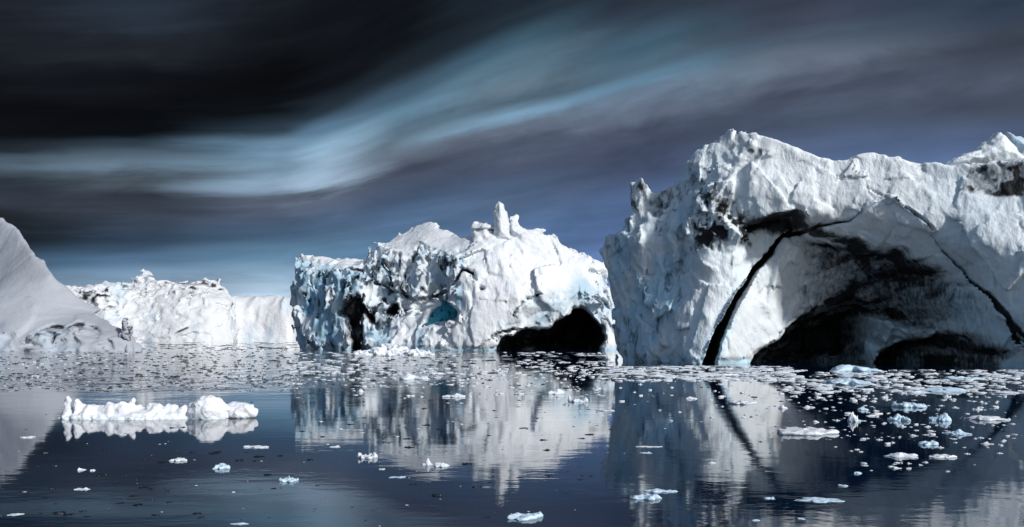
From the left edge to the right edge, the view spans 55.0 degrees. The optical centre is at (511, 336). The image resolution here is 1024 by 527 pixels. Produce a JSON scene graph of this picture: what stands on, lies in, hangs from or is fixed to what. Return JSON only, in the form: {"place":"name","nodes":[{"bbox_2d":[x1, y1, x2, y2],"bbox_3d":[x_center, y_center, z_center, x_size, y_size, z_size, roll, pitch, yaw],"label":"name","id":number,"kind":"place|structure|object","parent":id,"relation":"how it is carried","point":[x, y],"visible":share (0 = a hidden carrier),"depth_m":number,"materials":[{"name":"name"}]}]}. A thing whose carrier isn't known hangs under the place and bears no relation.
{"place":"outdoors","nodes":[
{"label":"outdoors","id":0,"kind":"place"},
{"bbox_2d":[0,342,1023,526],"bbox_3d":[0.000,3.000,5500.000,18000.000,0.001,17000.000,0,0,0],"label":"water","id":1,"kind":"structure","parent":0,"point":[351,488],"depth_m":26.66,"materials":[{"name":"blue liquid"}]},
{"bbox_2d":[7,513,23,515],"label":"ice floe","id":2,"kind":"object","parent":1,"relation":"on","point":[15,514],"visible":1,"depth_m":16.56,"materials":[{"name":"white ice"}]},
{"bbox_2d":[52,511,65,513],"bbox_3d":[-7.701,2.990,16.733,0.198,0.033,0.190,0,0,39],"label":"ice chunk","id":3,"kind":"object","parent":1,"relation":"on","point":[62,512],"visible":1,"depth_m":16.71,"materials":[{"name":"grey ice"}]},
{"bbox_2d":[0,218,142,350],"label":"iceberg","id":4,"kind":"object","parent":1,"relation":"on","point":[42,308],"visible":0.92,"depth_m":213.91,"materials":[{"name":"white ice"}]},
{"bbox_2d":[66,269,239,341],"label":"iceberg","id":5,"kind":"object","parent":1,"relation":"on","point":[149,306],"visible":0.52,"depth_m":606.61,"materials":[{"name":"white ice"}]},
{"bbox_2d":[59,395,257,419],"bbox_3d":[-13.213,2.796,36.213,7.545,1.335,1.541,0,0,0],"label":"ice floe","id":6,"kind":"object","parent":1,"relation":"on","point":[209,407],"visible":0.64,"depth_m":35.87,"materials":[{"name":"white ice"}]},
{"bbox_2d":[169,457,186,460],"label":"ice floe","id":7,"kind":"object","parent":1,"relation":"on","point":[180,459],"visible":1,"depth_m":23.75,"materials":[{"name":"white ice"}]},
{"bbox_2d":[212,463,229,468],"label":"ice floe","id":8,"kind":"object","parent":1,"relation":"on","point":[222,466],"visible":1,"depth_m":22.33,"materials":[{"name":"white ice"}]},
{"bbox_2d":[243,445,268,447],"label":"ice floe","id":9,"kind":"object","parent":1,"relation":"on","point":[249,446],"visible":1,"depth_m":26.66,"materials":[{"name":"white ice"}]},
{"bbox_2d":[231,295,306,341],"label":"iceberg","id":10,"kind":"object","parent":1,"relation":"on","point":[266,318],"visible":0.29,"depth_m":636.45,"materials":[{"name":"white ice"}]},
{"bbox_2d":[279,475,298,482],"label":"ice floe","id":11,"kind":"object","parent":1,"relation":"on","point":[289,479],"visible":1,"depth_m":20.42,"materials":[{"name":"white ice"}]},
{"bbox_2d":[357,452,377,458],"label":"ice floe","id":12,"kind":"object","parent":1,"relation":"on","point":[369,456],"visible":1,"depth_m":24.32,"materials":[{"name":"white ice"}]},
{"bbox_2d":[351,343,434,354],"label":"ice floe","id":13,"kind":"object","parent":1,"relation":"on","point":[388,349],"visible":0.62,"depth_m":161.87,"materials":[{"name":"white ice"}]},
{"bbox_2d":[399,373,428,379],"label":"ice floe","id":14,"kind":"object","parent":1,"relation":"on","point":[407,376],"visible":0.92,"depth_m":69.28,"materials":[{"name":"white ice"}]},
{"bbox_2d":[421,458,432,465],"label":"ice floe","id":15,"kind":"object","parent":1,"relation":"on","point":[427,463],"visible":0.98,"depth_m":22.99,"materials":[{"name":"white ice"}]},
{"bbox_2d":[434,462,448,466],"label":"ice floe","id":16,"kind":"object","parent":1,"relation":"on","point":[442,464],"visible":1,"depth_m":22.71,"materials":[{"name":"white ice"}]},
{"bbox_2d":[290,201,616,350],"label":"iceberg","id":17,"kind":"object","parent":1,"relation":"on","point":[504,281],"visible":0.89,"depth_m":226.40,"materials":[{"name":"white ice"}]},
{"bbox_2d":[442,393,465,397],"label":"ice floe","id":18,"kind":"object","parent":1,"relation":"on","point":[456,395],"visible":0.96,"depth_m":48.91,"materials":[{"name":"white ice"}]},
{"bbox_2d":[0,342,1023,525],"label":"brash ice","id":19,"kind":"structure","parent":1,"relation":"on","point":[787,375],"depth_m":76.31,"materials":[{"name":"white ice"}]},
{"bbox_2d":[507,512,543,520],"bbox_3d":[0.221,2.963,16.237,0.612,0.100,0.459,0,0,0],"label":"ice floe","id":20,"kind":"object","parent":1,"relation":"on","point":[517,516],"visible":1,"depth_m":16.20,"materials":[{"name":"white ice"}]},
{"bbox_2d":[547,389,564,393],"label":"ice floe","id":21,"kind":"object","parent":1,"relation":"on","point":[558,391],"visible":0.94,"depth_m":51.44,"materials":[{"name":"white ice"}]},
{"bbox_2d":[568,395,587,401],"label":"ice floe","id":22,"kind":"object","parent":1,"relation":"on","point":[584,399],"visible":0.97,"depth_m":45.27,"materials":[{"name":"white ice"}]},
{"bbox_2d":[627,371,652,374],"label":"ice floe","id":23,"kind":"object","parent":1,"relation":"on","point":[635,373],"visible":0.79,"depth_m":78.73,"materials":[{"name":"white ice"}]},
{"bbox_2d":[631,493,661,500],"bbox_3d":[2.507,2.962,18.255,0.533,0.102,0.436,0,0,22],"label":"ice floe","id":24,"kind":"object","parent":1,"relation":"on","point":[647,496],"visible":1,"depth_m":18.17,"materials":[{"name":"white ice"}]},
{"bbox_2d":[644,488,677,492],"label":"ice floe","id":25,"kind":"object","parent":1,"relation":"on","point":[656,490],"visible":1,"depth_m":19.03,"materials":[{"name":"white ice"}]},
{"bbox_2d":[685,372,738,375],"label":"ice floe","id":26,"kind":"object","parent":1,"relation":"on","point":[707,374],"visible":0.89,"depth_m":75.54,"materials":[{"name":"white ice"}]},
{"bbox_2d":[728,400,756,404],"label":"ice floe","id":27,"kind":"object","parent":1,"relation":"on","point":[741,402],"visible":0.98,"depth_m":43.98,"materials":[{"name":"white ice"}]},
{"bbox_2d":[758,375,783,379],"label":"ice floe","id":28,"kind":"object","parent":1,"relation":"on","point":[766,377],"visible":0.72,"depth_m":68.43,"materials":[{"name":"white ice"}]},
{"bbox_2d":[777,427,838,435],"bbox_3d":[9.215,2.929,30.597,1.880,0.191,1.670,0,0,15],"label":"ice floe","id":29,"kind":"object","parent":1,"relation":"on","point":[809,431],"visible":1,"depth_m":30.31,"materials":[{"name":"white ice"}]},
{"bbox_2d":[599,129,1023,367],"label":"iceberg","id":30,"kind":"object","parent":1,"relation":"on","point":[741,247],"visible":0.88,"depth_m":108.74,"materials":[{"name":"white ice"}]},
{"bbox_2d":[793,497,844,502],"bbox_3d":[5.616,2.979,18.060,0.932,0.058,0.614,0,0,0],"label":"ice floe","id":31,"kind":"object","parent":1,"relation":"on","point":[818,500],"visible":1,"depth_m":17.98,"materials":[{"name":"white ice"}]},
{"bbox_2d":[822,378,873,383],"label":"ice floe","id":32,"kind":"object","parent":1,"relation":"on","point":[847,381],"visible":0.9,"depth_m":62.72,"materials":[{"name":"white ice"}]},
{"bbox_2d":[847,412,860,421],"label":"ice floe","id":33,"kind":"object","parent":1,"relation":"on","point":[852,417],"visible":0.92,"depth_m":34.83,"materials":[{"name":"white ice"}]},
{"bbox_2d":[831,364,881,371],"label":"ice floe","id":34,"kind":"object","parent":1,"relation":"on","point":[842,367],"visible":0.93,"depth_m":85.55,"materials":[{"name":"white ice"}]},
{"bbox_2d":[887,413,910,420],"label":"ice floe","id":35,"kind":"object","parent":1,"relation":"on","point":[897,417],"visible":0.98,"depth_m":35.19,"materials":[{"name":"white ice"}]},
{"bbox_2d":[885,452,917,457],"bbox_3d":[9.755,2.952,24.691,0.848,0.130,0.610,0,0,17],"label":"ice floe","id":36,"kind":"object","parent":1,"relation":"on","point":[901,454],"visible":1,"depth_m":24.54,"materials":[{"name":"white ice"}]},
{"bbox_2d":[890,402,926,407],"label":"ice floe","id":37,"kind":"object","parent":1,"relation":"on","point":[910,405],"visible":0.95,"depth_m":41.77,"materials":[{"name":"white ice"}]},
{"bbox_2d":[918,440,938,445],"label":"ice floe","id":38,"kind":"object","parent":1,"relation":"on","point":[931,442],"visible":0.99,"depth_m":27.29,"materials":[{"name":"white ice"}]},
{"bbox_2d":[913,386,965,391],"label":"ice floe","id":39,"kind":"object","parent":1,"relation":"on","point":[942,388],"visible":0.91,"depth_m":54.19,"materials":[{"name":"white ice"}]},
{"bbox_2d":[929,413,951,421],"bbox_3d":[15.346,2.886,35.224,0.736,0.350,0.796,0,0,0],"label":"ice floe","id":40,"kind":"object","parent":1,"relation":"on","point":[943,417],"visible":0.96,"depth_m":35.09,"materials":[{"name":"white ice"}]},
{"bbox_2d":[929,454,956,457],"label":"ice floe","id":41,"kind":"object","parent":1,"relation":"on","point":[942,456],"visible":1,"depth_m":24.42,"materials":[{"name":"white ice"}]},
{"bbox_2d":[942,429,971,434],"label":"ice floe","id":42,"kind":"object","parent":1,"relation":"on","point":[959,432],"visible":1,"depth_m":30.27,"materials":[{"name":"white ice"}]},
{"bbox_2d":[943,376,986,379],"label":"ice floe","id":43,"kind":"object","parent":1,"relation":"on","point":[959,378],"visible":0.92,"depth_m":68.42,"materials":[{"name":"white ice"}]},
{"bbox_2d":[964,415,1010,420],"bbox_3d":[17.311,2.936,35.709,1.510,0.190,1.440,0,0,0],"label":"ice floe","id":44,"kind":"object","parent":1,"relation":"on","point":[986,418],"visible":0.98,"depth_m":35.38,"materials":[{"name":"white ice"}]},
{"bbox_2d":[0,0,1023,296],"label":"sky","id":45,"kind":"structure","parent":0,"point":[230,141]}
]}

